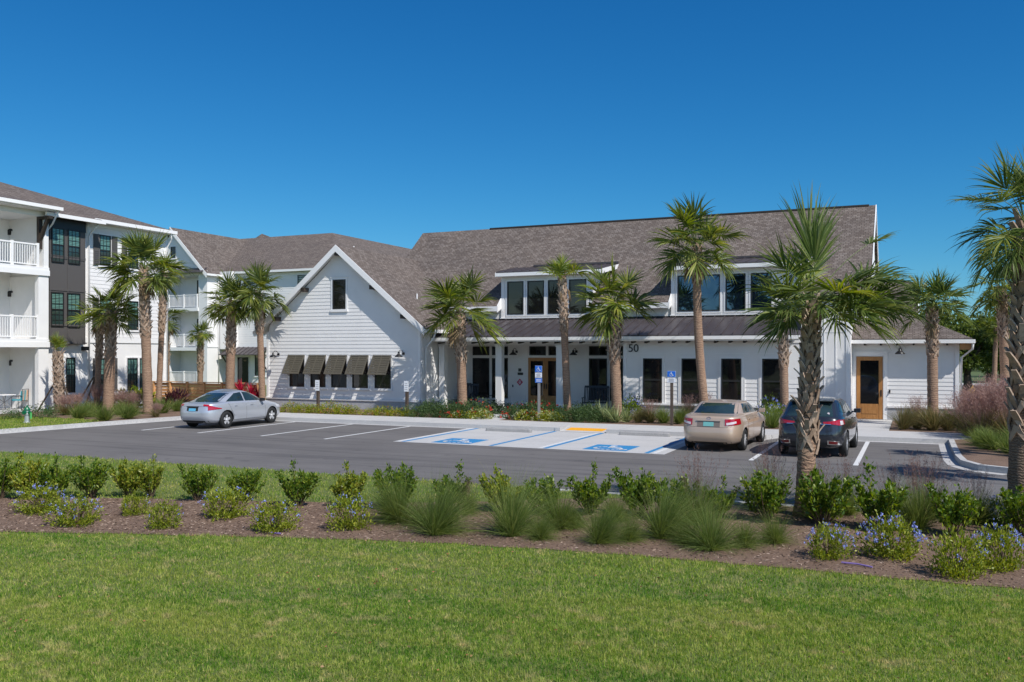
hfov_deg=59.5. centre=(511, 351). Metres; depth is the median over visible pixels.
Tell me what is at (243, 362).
window
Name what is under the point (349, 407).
shrub
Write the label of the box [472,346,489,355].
window
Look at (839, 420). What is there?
parked suv
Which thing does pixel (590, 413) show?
rosemary shrub
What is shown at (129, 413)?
muhly grass
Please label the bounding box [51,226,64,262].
window
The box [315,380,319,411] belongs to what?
white notice sign
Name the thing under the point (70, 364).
window
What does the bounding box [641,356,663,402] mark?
window
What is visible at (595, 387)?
rocking chair
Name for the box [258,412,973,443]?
pavement
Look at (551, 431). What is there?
gutter strip
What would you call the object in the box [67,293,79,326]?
window
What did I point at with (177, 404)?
muhly grass
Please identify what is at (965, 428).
pink muhly grass
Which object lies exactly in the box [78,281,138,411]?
palm tree
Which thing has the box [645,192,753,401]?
palm tree
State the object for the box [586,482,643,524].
ornamental grass
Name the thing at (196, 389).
wooden fence
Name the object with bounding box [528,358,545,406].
door
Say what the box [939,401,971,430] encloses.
muhly grass
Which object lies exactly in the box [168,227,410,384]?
apartment building
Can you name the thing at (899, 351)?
wall lamp
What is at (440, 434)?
accessible parking line
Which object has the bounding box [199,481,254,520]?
plumbago shrub
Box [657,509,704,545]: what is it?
ornamental grass
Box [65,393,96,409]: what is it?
pink muhly grass
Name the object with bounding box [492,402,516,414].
dark shrub
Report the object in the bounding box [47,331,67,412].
palm tree
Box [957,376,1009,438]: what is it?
pink muhly grass
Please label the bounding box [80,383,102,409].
pink muhly grass
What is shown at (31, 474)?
hedge shrub
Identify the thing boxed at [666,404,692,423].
muhly grass
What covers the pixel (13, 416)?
bed shrub
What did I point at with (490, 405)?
dark shrub
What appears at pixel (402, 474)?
hedge shrub
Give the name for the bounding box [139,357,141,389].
window
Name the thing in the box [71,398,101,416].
muhly grass
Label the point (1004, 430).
muhly grass
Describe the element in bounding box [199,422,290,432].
parking line
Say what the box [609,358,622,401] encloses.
window
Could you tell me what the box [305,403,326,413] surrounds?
shrub
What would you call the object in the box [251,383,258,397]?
cordyline
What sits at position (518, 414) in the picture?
lantana shrub
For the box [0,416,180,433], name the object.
kerb
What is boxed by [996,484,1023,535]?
hedge shrub
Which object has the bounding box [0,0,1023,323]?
sky
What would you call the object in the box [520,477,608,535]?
ornamental grass
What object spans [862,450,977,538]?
ornamental grass
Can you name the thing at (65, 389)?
support stake
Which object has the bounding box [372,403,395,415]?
shrub
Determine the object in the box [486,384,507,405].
rocking chair
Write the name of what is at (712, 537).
ornamental grass
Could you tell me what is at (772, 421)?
muhly grass
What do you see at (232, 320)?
palm tree
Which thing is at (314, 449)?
road
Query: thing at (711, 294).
window
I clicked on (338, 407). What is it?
shrub
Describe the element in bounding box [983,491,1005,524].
plumbago shrub
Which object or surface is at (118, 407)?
muhly grass
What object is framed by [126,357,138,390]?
window
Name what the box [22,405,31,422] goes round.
fire hydrant
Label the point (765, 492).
hedge shrub
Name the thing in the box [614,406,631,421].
flax plant
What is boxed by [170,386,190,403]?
cordyline
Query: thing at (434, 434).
parking line
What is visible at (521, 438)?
accessible parking line
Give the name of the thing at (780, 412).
plumbago shrub
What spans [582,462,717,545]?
ornamental grass
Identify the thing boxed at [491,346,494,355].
window
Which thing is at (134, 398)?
pink muhly grass
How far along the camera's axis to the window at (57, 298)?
44.27 m
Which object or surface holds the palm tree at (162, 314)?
on the mulch bed at (171, 413)
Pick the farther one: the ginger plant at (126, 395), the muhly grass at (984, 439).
the ginger plant at (126, 395)
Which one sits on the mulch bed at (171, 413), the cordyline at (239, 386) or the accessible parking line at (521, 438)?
the cordyline at (239, 386)
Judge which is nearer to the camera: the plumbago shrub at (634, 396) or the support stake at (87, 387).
the plumbago shrub at (634, 396)
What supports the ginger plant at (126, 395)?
on the mulch bed at (171, 413)
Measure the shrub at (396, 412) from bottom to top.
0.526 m
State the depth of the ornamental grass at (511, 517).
14.01 m
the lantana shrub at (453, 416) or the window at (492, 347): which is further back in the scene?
the window at (492, 347)
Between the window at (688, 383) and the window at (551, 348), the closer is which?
the window at (688, 383)
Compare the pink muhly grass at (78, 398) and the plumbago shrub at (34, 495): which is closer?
the plumbago shrub at (34, 495)
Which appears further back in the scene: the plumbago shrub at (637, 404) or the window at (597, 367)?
the window at (597, 367)
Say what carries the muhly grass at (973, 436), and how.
on the mulch bed at (987, 456)
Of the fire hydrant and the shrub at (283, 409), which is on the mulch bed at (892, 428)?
the shrub at (283, 409)
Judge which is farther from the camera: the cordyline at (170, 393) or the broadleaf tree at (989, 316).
the broadleaf tree at (989, 316)
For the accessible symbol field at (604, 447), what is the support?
on the accessible parking pad
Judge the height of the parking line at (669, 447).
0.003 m
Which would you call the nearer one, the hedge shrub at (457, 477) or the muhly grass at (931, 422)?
the hedge shrub at (457, 477)
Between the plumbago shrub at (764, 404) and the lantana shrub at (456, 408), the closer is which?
the plumbago shrub at (764, 404)
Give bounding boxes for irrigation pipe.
[841,562,872,567]
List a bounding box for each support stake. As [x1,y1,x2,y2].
[38,386,52,409]
[62,378,71,407]
[79,377,93,401]
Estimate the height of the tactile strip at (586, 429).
0.059 m
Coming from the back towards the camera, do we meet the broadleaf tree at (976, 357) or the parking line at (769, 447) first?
the broadleaf tree at (976, 357)
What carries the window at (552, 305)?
in the clubhouse
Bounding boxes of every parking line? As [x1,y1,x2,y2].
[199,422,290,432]
[262,424,350,435]
[326,426,409,438]
[399,428,471,440]
[403,428,478,441]
[489,431,555,445]
[539,433,597,447]
[545,433,602,447]
[645,438,684,452]
[654,441,684,453]
[749,441,777,459]
[853,442,869,465]
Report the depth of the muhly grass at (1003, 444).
25.26 m
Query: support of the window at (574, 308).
in the clubhouse
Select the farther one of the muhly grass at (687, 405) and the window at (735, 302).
the window at (735, 302)
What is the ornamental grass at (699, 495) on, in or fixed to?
on the mulch bed at (801, 556)
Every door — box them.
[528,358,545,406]
[546,358,555,407]
[856,357,882,418]
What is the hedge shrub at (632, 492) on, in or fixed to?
on the mulch bed at (801, 556)
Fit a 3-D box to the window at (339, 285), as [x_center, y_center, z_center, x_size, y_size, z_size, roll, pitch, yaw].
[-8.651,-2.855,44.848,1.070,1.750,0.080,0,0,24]
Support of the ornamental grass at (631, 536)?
on the mulch bed at (801, 556)
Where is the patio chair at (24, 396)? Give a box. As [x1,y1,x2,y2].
[11,389,28,408]
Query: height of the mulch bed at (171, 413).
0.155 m
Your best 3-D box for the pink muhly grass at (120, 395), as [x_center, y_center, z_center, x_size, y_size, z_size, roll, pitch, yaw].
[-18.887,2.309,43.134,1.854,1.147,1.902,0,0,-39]
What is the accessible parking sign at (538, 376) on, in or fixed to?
on the mulch bed at (892, 428)
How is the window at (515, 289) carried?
in the clubhouse
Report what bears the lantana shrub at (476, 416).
on the mulch bed at (892, 428)
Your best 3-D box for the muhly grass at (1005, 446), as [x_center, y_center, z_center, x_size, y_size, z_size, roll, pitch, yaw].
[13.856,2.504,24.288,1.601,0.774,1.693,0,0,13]
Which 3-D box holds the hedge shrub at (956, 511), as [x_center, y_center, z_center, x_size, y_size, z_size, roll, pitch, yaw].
[6.899,2.468,14.073,0.864,0.868,0.805,0,0,-36]
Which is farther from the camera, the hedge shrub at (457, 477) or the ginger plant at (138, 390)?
the ginger plant at (138, 390)
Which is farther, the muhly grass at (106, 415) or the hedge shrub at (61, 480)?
the muhly grass at (106, 415)
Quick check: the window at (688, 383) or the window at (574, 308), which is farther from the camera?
the window at (574, 308)
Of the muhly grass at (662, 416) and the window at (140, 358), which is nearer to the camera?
the muhly grass at (662, 416)
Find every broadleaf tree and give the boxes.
[919,306,963,362]
[944,311,999,393]
[974,304,999,368]
[981,338,999,381]
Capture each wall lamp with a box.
[395,350,404,356]
[509,348,517,354]
[569,348,577,354]
[895,348,904,353]
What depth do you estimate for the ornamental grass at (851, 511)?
15.78 m
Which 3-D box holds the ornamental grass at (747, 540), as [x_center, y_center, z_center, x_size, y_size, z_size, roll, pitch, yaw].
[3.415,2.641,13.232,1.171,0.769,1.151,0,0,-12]
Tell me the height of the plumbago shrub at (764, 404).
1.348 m
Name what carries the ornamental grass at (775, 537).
on the mulch bed at (801, 556)
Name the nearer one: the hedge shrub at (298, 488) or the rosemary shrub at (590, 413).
the hedge shrub at (298, 488)
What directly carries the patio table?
on the apartment building at (52, 249)
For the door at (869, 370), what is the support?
in the clubhouse
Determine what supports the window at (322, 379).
in the clubhouse
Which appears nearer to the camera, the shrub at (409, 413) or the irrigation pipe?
the irrigation pipe
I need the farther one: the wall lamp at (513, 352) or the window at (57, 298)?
the wall lamp at (513, 352)
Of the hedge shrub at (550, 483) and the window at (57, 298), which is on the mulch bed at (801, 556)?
the hedge shrub at (550, 483)
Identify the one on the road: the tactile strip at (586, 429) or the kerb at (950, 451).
the kerb at (950, 451)
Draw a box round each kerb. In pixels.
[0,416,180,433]
[545,488,997,518]
[939,439,1007,474]
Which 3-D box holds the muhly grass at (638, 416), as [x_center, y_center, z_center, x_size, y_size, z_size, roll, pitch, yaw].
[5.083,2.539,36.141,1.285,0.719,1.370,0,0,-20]
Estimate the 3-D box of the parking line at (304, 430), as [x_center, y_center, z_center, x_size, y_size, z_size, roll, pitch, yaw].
[-7.710,2.998,34.464,0.110,0.003,5.850,0,0,24]
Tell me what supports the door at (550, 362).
in the clubhouse
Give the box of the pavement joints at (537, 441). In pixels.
[447,432,671,447]
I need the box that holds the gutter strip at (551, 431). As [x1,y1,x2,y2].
[261,420,943,444]
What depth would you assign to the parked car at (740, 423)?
27.06 m
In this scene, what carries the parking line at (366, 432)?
on the road
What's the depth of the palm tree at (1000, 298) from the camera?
41.10 m
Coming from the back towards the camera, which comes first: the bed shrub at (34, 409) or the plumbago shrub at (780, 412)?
the bed shrub at (34, 409)
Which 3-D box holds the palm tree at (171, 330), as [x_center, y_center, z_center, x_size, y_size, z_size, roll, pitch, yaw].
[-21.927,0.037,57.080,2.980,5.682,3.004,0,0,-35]
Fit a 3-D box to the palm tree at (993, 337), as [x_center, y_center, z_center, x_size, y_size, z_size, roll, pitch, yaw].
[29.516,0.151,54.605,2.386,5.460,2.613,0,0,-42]
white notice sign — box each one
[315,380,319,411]
[404,381,408,412]
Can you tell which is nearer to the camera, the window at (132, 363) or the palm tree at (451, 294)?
the palm tree at (451, 294)
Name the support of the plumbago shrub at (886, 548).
on the mulch bed at (801, 556)
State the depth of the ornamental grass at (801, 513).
15.48 m
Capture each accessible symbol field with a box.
[434,438,485,443]
[584,444,639,450]
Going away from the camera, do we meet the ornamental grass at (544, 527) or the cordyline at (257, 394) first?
the ornamental grass at (544, 527)
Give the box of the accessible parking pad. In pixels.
[393,429,685,453]
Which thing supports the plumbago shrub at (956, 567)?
on the mulch bed at (801, 556)
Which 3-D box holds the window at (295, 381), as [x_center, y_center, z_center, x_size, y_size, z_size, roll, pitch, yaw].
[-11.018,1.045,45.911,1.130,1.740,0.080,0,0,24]
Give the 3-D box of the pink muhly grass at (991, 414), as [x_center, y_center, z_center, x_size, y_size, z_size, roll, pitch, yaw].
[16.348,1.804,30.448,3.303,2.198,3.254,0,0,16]
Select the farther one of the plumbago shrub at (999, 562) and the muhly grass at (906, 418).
the muhly grass at (906, 418)
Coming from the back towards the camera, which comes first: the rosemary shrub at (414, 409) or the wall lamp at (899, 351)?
the rosemary shrub at (414, 409)
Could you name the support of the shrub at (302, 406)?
on the mulch bed at (892, 428)
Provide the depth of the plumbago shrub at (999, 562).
11.79 m
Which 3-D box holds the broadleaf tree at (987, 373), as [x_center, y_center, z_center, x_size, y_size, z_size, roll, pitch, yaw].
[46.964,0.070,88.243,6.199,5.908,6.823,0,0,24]
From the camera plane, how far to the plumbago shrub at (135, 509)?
15.83 m
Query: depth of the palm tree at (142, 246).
41.10 m
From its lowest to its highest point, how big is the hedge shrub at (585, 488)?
1.023 m
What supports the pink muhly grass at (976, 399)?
on the mulch bed at (892, 428)
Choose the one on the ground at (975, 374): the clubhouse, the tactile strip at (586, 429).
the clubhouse
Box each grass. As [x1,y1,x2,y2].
[54,393,88,414]
[62,401,95,418]
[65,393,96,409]
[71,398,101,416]
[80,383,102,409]
[85,402,124,420]
[99,388,134,405]
[103,399,129,414]
[113,402,148,418]
[114,390,142,412]
[146,402,164,416]
[150,396,174,412]
[167,399,183,410]
[348,455,429,529]
[385,464,496,541]
[391,488,429,527]
[446,473,485,514]
[447,451,578,547]
[516,509,569,544]
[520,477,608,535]
[555,496,646,551]
[557,496,598,533]
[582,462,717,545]
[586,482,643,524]
[604,506,659,544]
[627,407,646,422]
[629,399,664,422]
[646,404,679,423]
[652,445,751,526]
[657,491,769,555]
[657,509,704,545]
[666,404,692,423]
[673,394,696,413]
[687,392,718,411]
[718,435,808,512]
[720,504,770,550]
[742,502,807,546]
[762,405,781,427]
[779,452,852,522]
[821,453,871,517]
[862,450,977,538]
[870,462,924,510]
[876,402,923,429]
[890,395,935,428]
[900,452,967,520]
[903,404,950,430]
[925,390,986,435]
[928,381,1007,438]
[934,405,961,430]
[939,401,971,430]
[944,466,1006,527]
[949,373,1007,433]
[955,425,1002,444]
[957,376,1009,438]
[961,423,1008,450]
[987,431,1008,452]
[992,435,1008,454]
[994,422,1008,437]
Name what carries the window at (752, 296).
in the clubhouse
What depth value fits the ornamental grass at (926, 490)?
15.44 m
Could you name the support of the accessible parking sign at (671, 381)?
on the mulch bed at (892, 428)
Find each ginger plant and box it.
[114,386,142,405]
[121,385,165,406]
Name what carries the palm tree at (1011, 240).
on the mulch bed at (801, 556)
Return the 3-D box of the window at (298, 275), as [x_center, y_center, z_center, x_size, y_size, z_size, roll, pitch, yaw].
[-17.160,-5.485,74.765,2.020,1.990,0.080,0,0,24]
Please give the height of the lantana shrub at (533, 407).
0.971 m
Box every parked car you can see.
[180,389,279,427]
[684,399,765,449]
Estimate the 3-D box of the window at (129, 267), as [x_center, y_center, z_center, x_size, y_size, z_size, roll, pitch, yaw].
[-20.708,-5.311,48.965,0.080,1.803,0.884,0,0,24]
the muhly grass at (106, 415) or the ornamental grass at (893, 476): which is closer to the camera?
the ornamental grass at (893, 476)
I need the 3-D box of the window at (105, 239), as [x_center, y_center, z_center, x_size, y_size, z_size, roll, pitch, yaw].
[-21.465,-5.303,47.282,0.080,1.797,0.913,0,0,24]
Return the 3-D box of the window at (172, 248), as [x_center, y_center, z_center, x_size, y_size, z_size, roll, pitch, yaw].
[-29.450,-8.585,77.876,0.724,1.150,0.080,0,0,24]
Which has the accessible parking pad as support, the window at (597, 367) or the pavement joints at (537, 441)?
the pavement joints at (537, 441)
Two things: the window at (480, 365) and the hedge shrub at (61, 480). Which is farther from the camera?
the window at (480, 365)
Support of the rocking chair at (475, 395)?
on the clubhouse
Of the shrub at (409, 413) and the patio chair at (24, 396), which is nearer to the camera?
the shrub at (409, 413)
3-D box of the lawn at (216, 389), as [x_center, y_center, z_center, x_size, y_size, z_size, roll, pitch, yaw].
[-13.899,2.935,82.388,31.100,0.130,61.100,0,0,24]
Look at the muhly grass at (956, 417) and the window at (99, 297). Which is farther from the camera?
the window at (99, 297)
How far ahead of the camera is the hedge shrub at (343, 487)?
16.56 m
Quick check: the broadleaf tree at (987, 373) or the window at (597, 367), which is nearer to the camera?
the window at (597, 367)
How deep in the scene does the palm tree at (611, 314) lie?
37.17 m
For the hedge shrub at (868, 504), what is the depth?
14.48 m
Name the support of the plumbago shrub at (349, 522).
on the mulch bed at (801, 556)
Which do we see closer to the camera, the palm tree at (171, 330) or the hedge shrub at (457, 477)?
the hedge shrub at (457, 477)
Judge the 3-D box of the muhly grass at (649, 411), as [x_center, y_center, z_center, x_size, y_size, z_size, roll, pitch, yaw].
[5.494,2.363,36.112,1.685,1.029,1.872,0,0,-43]
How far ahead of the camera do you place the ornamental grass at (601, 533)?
13.43 m
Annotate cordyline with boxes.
[162,387,181,405]
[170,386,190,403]
[235,378,246,390]
[246,383,255,394]
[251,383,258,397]
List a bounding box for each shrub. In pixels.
[0,408,20,419]
[0,458,20,498]
[6,407,33,417]
[6,450,51,497]
[8,479,67,516]
[21,400,53,416]
[34,408,62,418]
[37,452,76,497]
[37,492,106,528]
[68,455,111,497]
[108,458,144,495]
[119,488,151,516]
[132,453,164,497]
[142,495,183,529]
[177,463,218,500]
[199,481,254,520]
[225,467,266,500]
[245,496,307,533]
[274,456,321,506]
[280,400,301,412]
[291,403,317,412]
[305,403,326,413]
[316,399,341,413]
[324,489,376,531]
[329,460,368,502]
[330,402,353,414]
[344,404,362,414]
[361,406,379,415]
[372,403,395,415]
[372,461,418,502]
[387,407,405,416]
[398,401,435,417]
[402,409,417,416]
[416,397,450,417]
[432,398,469,417]
[432,459,471,508]
[437,400,473,418]
[448,409,471,418]
[457,397,497,418]
[465,406,492,418]
[476,463,523,510]
[479,400,501,413]
[485,399,510,413]
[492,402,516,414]
[497,401,535,419]
[513,409,540,420]
[516,399,552,419]
[521,473,563,512]
[532,409,556,421]
[536,401,562,419]
[543,411,565,421]
[550,404,588,421]
[562,403,599,422]
[562,460,614,514]
[573,401,597,418]
[573,403,613,422]
[611,466,662,516]
[622,396,641,416]
[624,393,647,417]
[650,473,699,515]
[698,471,740,517]
[739,469,792,521]
[755,392,779,423]
[761,402,785,427]
[794,464,854,526]
[804,518,860,561]
[848,509,927,563]
[851,456,909,527]
[918,520,996,581]
[924,481,984,535]
[970,518,1023,574]
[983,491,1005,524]
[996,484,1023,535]
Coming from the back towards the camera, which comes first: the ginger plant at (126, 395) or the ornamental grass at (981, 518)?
the ginger plant at (126, 395)
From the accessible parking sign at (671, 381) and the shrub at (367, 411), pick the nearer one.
the accessible parking sign at (671, 381)
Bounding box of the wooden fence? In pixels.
[152,381,257,402]
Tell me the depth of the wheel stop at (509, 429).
33.35 m
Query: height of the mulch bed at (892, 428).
0.130 m
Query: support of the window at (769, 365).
in the clubhouse
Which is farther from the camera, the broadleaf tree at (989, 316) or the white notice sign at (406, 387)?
the broadleaf tree at (989, 316)
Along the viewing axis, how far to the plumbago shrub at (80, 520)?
14.84 m
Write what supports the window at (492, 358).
in the clubhouse
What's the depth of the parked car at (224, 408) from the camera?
35.45 m
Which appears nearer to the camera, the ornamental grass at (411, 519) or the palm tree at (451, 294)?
the ornamental grass at (411, 519)
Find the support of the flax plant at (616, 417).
on the mulch bed at (892, 428)
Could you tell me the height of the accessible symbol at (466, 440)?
0.001 m
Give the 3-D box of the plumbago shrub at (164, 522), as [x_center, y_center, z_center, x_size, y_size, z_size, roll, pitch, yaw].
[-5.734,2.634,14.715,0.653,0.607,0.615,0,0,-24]
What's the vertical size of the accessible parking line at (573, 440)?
0.003 m
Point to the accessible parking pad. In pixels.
(644, 443)
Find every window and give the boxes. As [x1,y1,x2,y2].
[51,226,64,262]
[51,292,63,325]
[64,356,76,394]
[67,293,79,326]
[68,228,79,264]
[98,233,111,267]
[99,297,110,324]
[101,357,104,387]
[126,237,138,270]
[126,300,139,331]
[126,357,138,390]
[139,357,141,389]
[170,246,176,258]
[197,279,198,306]
[237,356,249,383]
[254,353,265,376]
[288,355,305,388]
[297,274,306,284]
[308,355,327,388]
[329,355,348,389]
[330,277,347,311]
[350,355,369,389]
[372,355,392,390]
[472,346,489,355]
[472,357,489,398]
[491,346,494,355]
[491,357,494,398]
[504,346,508,355]
[504,357,508,398]
[506,279,524,315]
[526,279,545,315]
[529,345,546,355]
[546,278,566,315]
[548,345,555,355]
[567,277,587,314]
[588,345,607,355]
[588,358,607,401]
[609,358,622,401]
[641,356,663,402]
[676,272,721,312]
[679,356,698,403]
[719,356,743,400]
[724,271,747,311]
[749,270,773,311]
[760,356,779,405]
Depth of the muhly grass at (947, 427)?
32.47 m
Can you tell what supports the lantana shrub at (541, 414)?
on the mulch bed at (892, 428)
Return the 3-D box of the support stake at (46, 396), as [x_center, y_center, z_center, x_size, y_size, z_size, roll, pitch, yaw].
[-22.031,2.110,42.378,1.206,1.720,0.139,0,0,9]
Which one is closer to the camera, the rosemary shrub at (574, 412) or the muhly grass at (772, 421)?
the muhly grass at (772, 421)
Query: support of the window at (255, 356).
in the apartment building at (294, 259)
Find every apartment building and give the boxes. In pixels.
[0,182,177,413]
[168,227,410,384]
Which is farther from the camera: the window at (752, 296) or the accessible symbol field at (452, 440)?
the window at (752, 296)
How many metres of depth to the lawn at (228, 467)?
22.46 m
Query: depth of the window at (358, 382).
44.31 m
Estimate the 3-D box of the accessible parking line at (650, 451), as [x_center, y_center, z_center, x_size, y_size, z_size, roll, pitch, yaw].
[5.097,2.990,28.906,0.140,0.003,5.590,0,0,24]
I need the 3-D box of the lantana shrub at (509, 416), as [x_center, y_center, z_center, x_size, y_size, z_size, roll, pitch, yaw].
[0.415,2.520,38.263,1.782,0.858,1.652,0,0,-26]
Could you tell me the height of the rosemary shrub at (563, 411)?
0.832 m
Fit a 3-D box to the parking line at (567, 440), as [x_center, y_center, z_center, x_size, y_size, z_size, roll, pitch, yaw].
[1.996,2.990,30.300,0.120,0.003,5.590,0,0,24]
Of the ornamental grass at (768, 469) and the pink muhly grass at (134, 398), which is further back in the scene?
the pink muhly grass at (134, 398)
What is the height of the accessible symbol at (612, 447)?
0.001 m
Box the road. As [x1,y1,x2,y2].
[0,420,1007,516]
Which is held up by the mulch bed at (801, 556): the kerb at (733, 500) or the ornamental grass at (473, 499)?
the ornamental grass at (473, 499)
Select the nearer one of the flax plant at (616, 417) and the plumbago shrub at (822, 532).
the plumbago shrub at (822, 532)
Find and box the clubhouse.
[253,204,974,420]
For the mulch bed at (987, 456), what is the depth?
24.86 m
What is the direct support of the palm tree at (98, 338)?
on the mulch bed at (171, 413)
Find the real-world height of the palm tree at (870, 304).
6.039 m
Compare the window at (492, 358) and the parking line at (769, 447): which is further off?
the window at (492, 358)
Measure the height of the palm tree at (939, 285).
6.274 m
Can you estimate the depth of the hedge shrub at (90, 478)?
17.66 m
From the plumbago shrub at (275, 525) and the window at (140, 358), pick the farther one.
the window at (140, 358)
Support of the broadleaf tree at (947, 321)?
on the ground at (975, 374)
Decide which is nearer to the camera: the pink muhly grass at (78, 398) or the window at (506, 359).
the pink muhly grass at (78, 398)
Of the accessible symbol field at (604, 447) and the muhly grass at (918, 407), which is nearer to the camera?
the accessible symbol field at (604, 447)
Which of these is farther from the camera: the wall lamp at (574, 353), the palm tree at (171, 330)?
the palm tree at (171, 330)
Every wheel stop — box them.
[486,427,531,432]
[619,431,670,436]
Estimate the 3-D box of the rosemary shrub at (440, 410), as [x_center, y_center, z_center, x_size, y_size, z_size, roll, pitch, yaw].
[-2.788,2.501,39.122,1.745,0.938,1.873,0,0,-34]
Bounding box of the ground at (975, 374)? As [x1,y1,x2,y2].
[892,367,999,421]
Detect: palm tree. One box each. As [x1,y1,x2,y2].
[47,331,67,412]
[65,300,129,405]
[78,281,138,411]
[92,227,194,413]
[145,251,185,402]
[168,308,190,391]
[185,320,215,381]
[199,268,257,388]
[223,260,291,399]
[416,264,507,403]
[537,251,592,417]
[572,253,669,420]
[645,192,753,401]
[732,180,933,517]
[759,283,802,415]
[895,267,980,426]
[946,143,1023,532]
[963,258,1011,382]
[975,315,1009,386]
[984,281,1012,343]
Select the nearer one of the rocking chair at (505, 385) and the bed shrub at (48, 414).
the bed shrub at (48, 414)
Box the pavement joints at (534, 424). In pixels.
[281,413,888,430]
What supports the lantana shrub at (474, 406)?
on the mulch bed at (892, 428)
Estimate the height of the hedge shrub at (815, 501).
1.043 m
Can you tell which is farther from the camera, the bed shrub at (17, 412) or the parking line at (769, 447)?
the bed shrub at (17, 412)
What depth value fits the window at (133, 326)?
49.06 m
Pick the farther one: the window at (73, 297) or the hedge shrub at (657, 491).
the window at (73, 297)
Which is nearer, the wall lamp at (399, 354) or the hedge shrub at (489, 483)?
the hedge shrub at (489, 483)
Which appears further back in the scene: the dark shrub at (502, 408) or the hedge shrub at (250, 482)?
the dark shrub at (502, 408)
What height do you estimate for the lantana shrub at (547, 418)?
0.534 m
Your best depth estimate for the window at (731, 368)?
38.50 m
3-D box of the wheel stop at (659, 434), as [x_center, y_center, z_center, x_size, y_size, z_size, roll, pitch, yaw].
[4.706,2.925,31.817,1.840,0.135,0.180,0,0,24]
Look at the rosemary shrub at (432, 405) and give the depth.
39.15 m
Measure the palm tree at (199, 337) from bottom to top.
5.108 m
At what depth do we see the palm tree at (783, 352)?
34.58 m
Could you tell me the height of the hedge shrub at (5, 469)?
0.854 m
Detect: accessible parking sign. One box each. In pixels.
[535,366,541,420]
[667,371,675,424]
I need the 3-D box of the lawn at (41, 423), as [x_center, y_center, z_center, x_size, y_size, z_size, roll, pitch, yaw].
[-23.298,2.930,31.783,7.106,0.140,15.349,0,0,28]
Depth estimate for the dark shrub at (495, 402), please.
41.29 m
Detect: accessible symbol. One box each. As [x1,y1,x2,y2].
[443,439,471,442]
[594,446,626,449]
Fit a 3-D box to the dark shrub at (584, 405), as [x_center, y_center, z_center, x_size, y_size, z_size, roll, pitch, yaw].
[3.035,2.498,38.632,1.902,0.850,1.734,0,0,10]
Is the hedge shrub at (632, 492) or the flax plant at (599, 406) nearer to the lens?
the hedge shrub at (632, 492)
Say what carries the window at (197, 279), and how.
in the apartment building at (294, 259)
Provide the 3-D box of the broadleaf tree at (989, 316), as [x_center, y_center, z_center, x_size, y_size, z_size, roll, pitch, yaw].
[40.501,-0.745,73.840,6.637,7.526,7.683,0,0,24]
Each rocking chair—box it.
[467,383,479,403]
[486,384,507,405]
[582,385,608,410]
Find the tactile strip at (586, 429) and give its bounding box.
[566,427,605,430]
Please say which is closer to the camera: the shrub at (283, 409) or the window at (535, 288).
the shrub at (283, 409)
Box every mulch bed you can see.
[0,405,179,421]
[0,497,1023,588]
[280,407,998,436]
[955,439,1008,466]
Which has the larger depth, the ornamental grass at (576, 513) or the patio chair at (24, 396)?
the patio chair at (24, 396)
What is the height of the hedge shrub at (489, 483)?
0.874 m
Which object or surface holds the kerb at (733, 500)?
on the ground at (975, 374)
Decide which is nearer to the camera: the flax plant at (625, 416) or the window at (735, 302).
the flax plant at (625, 416)
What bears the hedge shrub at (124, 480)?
on the mulch bed at (801, 556)
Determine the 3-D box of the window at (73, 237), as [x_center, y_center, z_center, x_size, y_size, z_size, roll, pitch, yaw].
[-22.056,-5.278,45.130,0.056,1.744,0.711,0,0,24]
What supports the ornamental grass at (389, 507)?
on the mulch bed at (801, 556)
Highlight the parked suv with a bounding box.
[778,396,860,455]
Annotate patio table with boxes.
[0,394,15,409]
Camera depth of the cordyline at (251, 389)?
45.88 m
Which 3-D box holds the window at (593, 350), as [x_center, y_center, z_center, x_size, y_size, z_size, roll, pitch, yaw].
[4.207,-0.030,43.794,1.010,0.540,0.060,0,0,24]
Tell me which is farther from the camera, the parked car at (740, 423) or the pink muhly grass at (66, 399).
the pink muhly grass at (66, 399)
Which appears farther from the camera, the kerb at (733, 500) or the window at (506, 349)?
the window at (506, 349)
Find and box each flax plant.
[586,402,628,421]
[589,399,608,414]
[601,405,625,422]
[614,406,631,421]
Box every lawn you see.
[0,452,531,488]
[0,453,1023,681]
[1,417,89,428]
[172,385,265,392]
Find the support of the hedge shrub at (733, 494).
on the mulch bed at (801, 556)
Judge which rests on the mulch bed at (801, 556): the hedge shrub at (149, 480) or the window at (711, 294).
the hedge shrub at (149, 480)
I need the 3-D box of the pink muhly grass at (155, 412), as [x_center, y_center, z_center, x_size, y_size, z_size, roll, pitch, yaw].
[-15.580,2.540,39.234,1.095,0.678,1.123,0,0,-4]
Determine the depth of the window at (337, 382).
44.84 m

